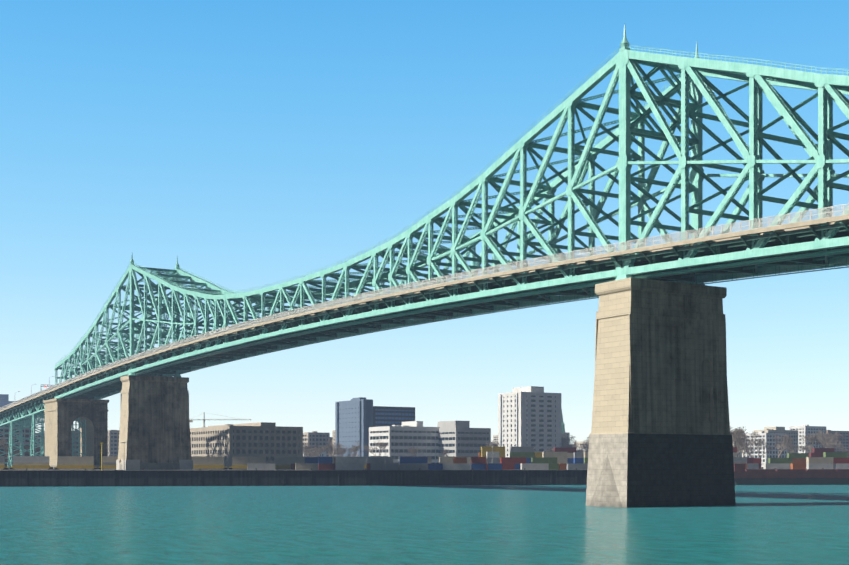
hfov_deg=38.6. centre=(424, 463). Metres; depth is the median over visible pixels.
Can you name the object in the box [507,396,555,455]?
white tower glazing
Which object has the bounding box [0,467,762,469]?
ground
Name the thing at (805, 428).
white block walls
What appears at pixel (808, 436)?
white block glazing
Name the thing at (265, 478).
quay wall
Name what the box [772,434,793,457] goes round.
bare tree
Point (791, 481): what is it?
barge hull bottom
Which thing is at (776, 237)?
steel bridge floor
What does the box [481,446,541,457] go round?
yellow containers
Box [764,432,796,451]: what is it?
beige block glazing
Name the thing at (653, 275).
bridge utility pipes
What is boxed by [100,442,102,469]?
yellow quay signal posts
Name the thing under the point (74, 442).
town block walls
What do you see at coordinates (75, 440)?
anchorage steel frame
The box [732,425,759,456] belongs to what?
bare tree
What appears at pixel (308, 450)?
bare tree
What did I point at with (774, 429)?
beige block walls
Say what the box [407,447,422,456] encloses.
bare tree
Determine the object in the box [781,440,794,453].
bare tree
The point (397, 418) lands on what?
dark office block glazing
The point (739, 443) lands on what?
bare tree
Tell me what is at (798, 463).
orange containers
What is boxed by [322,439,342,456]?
bare tree
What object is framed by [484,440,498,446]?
bare tree
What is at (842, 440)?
town block walls
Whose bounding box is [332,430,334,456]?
town block walls
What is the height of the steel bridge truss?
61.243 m
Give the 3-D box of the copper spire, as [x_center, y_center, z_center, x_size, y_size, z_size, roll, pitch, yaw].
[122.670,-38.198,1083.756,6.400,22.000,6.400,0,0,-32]
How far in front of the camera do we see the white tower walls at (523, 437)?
913.12 m
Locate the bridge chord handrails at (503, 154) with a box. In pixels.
[55,44,848,364]
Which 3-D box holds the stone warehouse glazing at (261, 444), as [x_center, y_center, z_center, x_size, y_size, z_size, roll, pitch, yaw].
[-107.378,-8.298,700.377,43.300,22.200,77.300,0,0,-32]
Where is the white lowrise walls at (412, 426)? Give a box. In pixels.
[369,421,439,462]
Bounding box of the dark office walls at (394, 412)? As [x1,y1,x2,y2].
[373,406,414,426]
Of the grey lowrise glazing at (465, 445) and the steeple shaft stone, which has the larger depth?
the steeple shaft stone
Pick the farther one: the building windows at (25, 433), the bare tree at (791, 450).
the building windows at (25, 433)
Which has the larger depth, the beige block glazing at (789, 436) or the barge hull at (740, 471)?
the beige block glazing at (789, 436)
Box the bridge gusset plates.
[54,49,834,398]
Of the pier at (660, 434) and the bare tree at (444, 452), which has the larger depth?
the bare tree at (444, 452)
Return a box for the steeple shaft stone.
[561,433,566,445]
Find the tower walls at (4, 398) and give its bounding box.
[0,394,14,406]
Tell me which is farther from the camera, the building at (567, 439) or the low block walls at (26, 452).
the building at (567, 439)
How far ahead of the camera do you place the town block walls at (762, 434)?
1072.33 m
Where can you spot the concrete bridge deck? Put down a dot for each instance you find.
(761, 231)
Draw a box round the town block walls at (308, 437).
[303,431,329,456]
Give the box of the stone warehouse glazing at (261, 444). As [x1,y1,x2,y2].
[190,430,295,460]
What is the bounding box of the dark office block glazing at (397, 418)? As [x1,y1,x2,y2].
[376,409,412,426]
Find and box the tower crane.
[189,412,250,426]
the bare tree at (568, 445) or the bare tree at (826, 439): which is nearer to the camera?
the bare tree at (826, 439)
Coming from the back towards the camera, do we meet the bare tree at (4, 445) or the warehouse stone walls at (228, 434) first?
the bare tree at (4, 445)
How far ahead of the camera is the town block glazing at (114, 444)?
1164.19 m
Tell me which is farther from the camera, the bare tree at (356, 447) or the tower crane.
the tower crane
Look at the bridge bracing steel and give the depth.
288.85 m
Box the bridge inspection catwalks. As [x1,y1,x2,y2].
[64,247,848,398]
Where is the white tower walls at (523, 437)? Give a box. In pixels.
[498,386,560,456]
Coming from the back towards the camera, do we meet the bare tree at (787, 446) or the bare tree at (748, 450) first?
the bare tree at (787, 446)
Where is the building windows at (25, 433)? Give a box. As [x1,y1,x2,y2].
[0,419,34,445]
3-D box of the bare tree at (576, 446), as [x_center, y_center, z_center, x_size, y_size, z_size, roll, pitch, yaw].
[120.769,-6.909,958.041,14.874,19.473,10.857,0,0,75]
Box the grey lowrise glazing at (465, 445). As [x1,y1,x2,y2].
[439,432,488,456]
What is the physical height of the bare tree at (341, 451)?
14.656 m
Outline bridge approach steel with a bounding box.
[0,396,51,467]
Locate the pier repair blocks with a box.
[116,460,192,469]
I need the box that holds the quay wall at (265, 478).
[0,470,586,486]
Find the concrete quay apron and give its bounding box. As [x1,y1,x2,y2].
[0,470,112,470]
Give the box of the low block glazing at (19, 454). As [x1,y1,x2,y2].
[1,449,43,464]
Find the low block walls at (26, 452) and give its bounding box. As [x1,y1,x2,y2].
[0,446,44,466]
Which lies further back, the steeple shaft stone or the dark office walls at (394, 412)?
the steeple shaft stone
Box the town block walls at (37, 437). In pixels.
[35,433,44,445]
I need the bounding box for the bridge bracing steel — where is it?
[57,60,848,378]
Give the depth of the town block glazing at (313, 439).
1087.23 m
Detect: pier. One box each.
[118,375,191,469]
[586,277,735,507]
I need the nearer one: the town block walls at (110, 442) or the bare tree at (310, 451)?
the bare tree at (310, 451)
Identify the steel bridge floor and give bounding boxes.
[0,220,848,423]
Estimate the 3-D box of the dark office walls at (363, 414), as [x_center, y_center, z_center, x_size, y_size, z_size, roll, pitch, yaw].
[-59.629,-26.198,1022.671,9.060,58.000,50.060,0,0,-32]
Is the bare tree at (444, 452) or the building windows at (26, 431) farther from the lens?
the building windows at (26, 431)
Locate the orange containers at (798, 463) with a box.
[453,453,805,469]
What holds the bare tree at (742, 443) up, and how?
on the ground at (115, 469)
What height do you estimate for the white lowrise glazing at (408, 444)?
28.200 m
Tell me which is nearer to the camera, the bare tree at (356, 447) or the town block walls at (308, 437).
the bare tree at (356, 447)
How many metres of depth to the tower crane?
1341.12 m
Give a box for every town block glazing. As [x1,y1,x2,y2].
[111,433,118,453]
[303,435,327,456]
[744,435,785,464]
[829,433,847,451]
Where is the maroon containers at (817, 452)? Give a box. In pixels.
[291,447,834,469]
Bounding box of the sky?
[0,0,848,443]
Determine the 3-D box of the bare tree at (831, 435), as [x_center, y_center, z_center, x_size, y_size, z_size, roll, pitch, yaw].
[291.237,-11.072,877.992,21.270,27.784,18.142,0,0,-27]
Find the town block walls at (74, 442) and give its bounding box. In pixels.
[73,430,78,455]
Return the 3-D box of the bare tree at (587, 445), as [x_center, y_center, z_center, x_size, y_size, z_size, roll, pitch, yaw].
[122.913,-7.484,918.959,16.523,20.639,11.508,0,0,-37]
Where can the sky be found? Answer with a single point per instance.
(249, 143)
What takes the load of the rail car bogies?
on the ground at (115, 469)
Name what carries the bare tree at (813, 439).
on the ground at (115, 469)
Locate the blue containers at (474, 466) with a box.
[305,457,790,469]
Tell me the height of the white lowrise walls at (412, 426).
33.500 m
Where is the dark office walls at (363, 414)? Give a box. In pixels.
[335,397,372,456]
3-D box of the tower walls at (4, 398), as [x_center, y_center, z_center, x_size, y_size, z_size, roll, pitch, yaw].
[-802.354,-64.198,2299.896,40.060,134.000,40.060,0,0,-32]
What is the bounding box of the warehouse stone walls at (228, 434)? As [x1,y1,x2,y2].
[190,422,302,468]
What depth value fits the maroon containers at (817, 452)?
650.60 m
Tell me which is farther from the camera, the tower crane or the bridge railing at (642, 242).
the tower crane
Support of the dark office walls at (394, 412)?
on the ground at (115, 469)
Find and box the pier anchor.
[43,398,108,468]
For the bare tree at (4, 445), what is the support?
on the ground at (115, 469)
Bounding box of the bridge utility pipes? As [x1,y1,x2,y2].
[65,248,848,398]
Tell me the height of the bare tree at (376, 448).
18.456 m
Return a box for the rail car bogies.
[3,468,231,469]
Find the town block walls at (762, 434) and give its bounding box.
[742,431,787,466]
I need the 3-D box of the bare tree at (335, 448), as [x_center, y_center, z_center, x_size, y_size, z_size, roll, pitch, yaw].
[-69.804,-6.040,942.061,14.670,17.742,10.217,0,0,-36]
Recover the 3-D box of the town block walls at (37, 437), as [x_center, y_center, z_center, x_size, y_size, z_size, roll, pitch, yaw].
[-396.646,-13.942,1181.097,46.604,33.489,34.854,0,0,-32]
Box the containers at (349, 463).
[0,447,848,469]
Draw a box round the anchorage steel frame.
[72,417,85,455]
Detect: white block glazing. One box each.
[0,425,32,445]
[791,429,824,450]
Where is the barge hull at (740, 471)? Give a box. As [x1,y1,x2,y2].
[734,464,848,477]
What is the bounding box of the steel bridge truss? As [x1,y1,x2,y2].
[55,23,848,398]
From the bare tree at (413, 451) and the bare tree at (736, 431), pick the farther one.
the bare tree at (413, 451)
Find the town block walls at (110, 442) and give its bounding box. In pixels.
[108,430,118,455]
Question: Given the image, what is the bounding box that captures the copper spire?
[561,409,564,432]
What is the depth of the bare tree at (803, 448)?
960.35 m
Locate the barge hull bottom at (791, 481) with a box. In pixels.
[734,478,848,484]
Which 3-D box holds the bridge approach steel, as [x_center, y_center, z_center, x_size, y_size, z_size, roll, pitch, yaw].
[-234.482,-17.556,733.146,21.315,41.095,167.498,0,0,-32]
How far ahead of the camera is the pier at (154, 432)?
547.77 m
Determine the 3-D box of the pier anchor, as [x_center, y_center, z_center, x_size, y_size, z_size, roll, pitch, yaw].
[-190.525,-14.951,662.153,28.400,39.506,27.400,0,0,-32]
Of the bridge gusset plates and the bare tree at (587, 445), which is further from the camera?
the bare tree at (587, 445)
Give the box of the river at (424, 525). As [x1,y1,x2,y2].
[0,485,848,564]
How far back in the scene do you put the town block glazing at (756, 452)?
1074.16 m
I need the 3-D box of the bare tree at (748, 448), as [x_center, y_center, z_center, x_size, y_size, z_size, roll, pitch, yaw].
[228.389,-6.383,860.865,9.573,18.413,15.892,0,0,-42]
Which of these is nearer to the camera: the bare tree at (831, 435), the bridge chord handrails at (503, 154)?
the bridge chord handrails at (503, 154)
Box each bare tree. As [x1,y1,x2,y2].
[0,437,9,464]
[303,443,312,455]
[303,445,318,456]
[312,443,322,456]
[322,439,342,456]
[327,445,343,456]
[335,448,345,456]
[348,441,369,456]
[367,440,386,456]
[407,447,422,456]
[441,449,451,456]
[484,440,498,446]
[560,442,573,446]
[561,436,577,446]
[572,443,583,451]
[579,441,588,451]
[730,427,746,449]
[731,427,751,456]
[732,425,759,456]
[732,433,747,452]
[738,444,755,456]
[742,445,753,457]
[749,438,773,457]
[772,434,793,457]
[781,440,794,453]
[787,444,799,452]
[800,432,827,452]
[800,445,813,452]
[816,429,844,447]
[817,434,841,447]
[828,440,847,451]
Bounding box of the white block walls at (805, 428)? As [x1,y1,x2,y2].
[789,425,825,452]
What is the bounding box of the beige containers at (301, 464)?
[0,452,832,469]
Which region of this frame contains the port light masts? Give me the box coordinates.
[121,430,494,469]
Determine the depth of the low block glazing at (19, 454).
820.73 m
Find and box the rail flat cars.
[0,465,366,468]
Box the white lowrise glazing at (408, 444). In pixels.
[370,430,438,458]
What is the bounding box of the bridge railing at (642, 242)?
[0,204,848,409]
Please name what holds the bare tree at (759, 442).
on the ground at (115, 469)
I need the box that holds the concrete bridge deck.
[0,214,848,412]
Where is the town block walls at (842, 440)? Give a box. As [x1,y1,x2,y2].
[826,430,848,457]
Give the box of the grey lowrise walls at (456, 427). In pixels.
[438,421,490,462]
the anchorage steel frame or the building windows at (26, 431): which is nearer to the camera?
the anchorage steel frame
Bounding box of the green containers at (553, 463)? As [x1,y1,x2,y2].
[510,452,847,469]
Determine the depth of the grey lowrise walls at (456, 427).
868.00 m
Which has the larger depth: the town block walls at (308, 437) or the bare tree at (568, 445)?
the town block walls at (308, 437)
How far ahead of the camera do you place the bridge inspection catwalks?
329.57 m
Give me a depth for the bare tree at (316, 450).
842.11 m
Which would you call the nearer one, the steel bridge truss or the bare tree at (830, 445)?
the steel bridge truss
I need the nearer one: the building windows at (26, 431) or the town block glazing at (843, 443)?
the building windows at (26, 431)
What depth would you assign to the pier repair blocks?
544.93 m
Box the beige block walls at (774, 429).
[753,427,797,452]
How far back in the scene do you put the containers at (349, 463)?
554.63 m

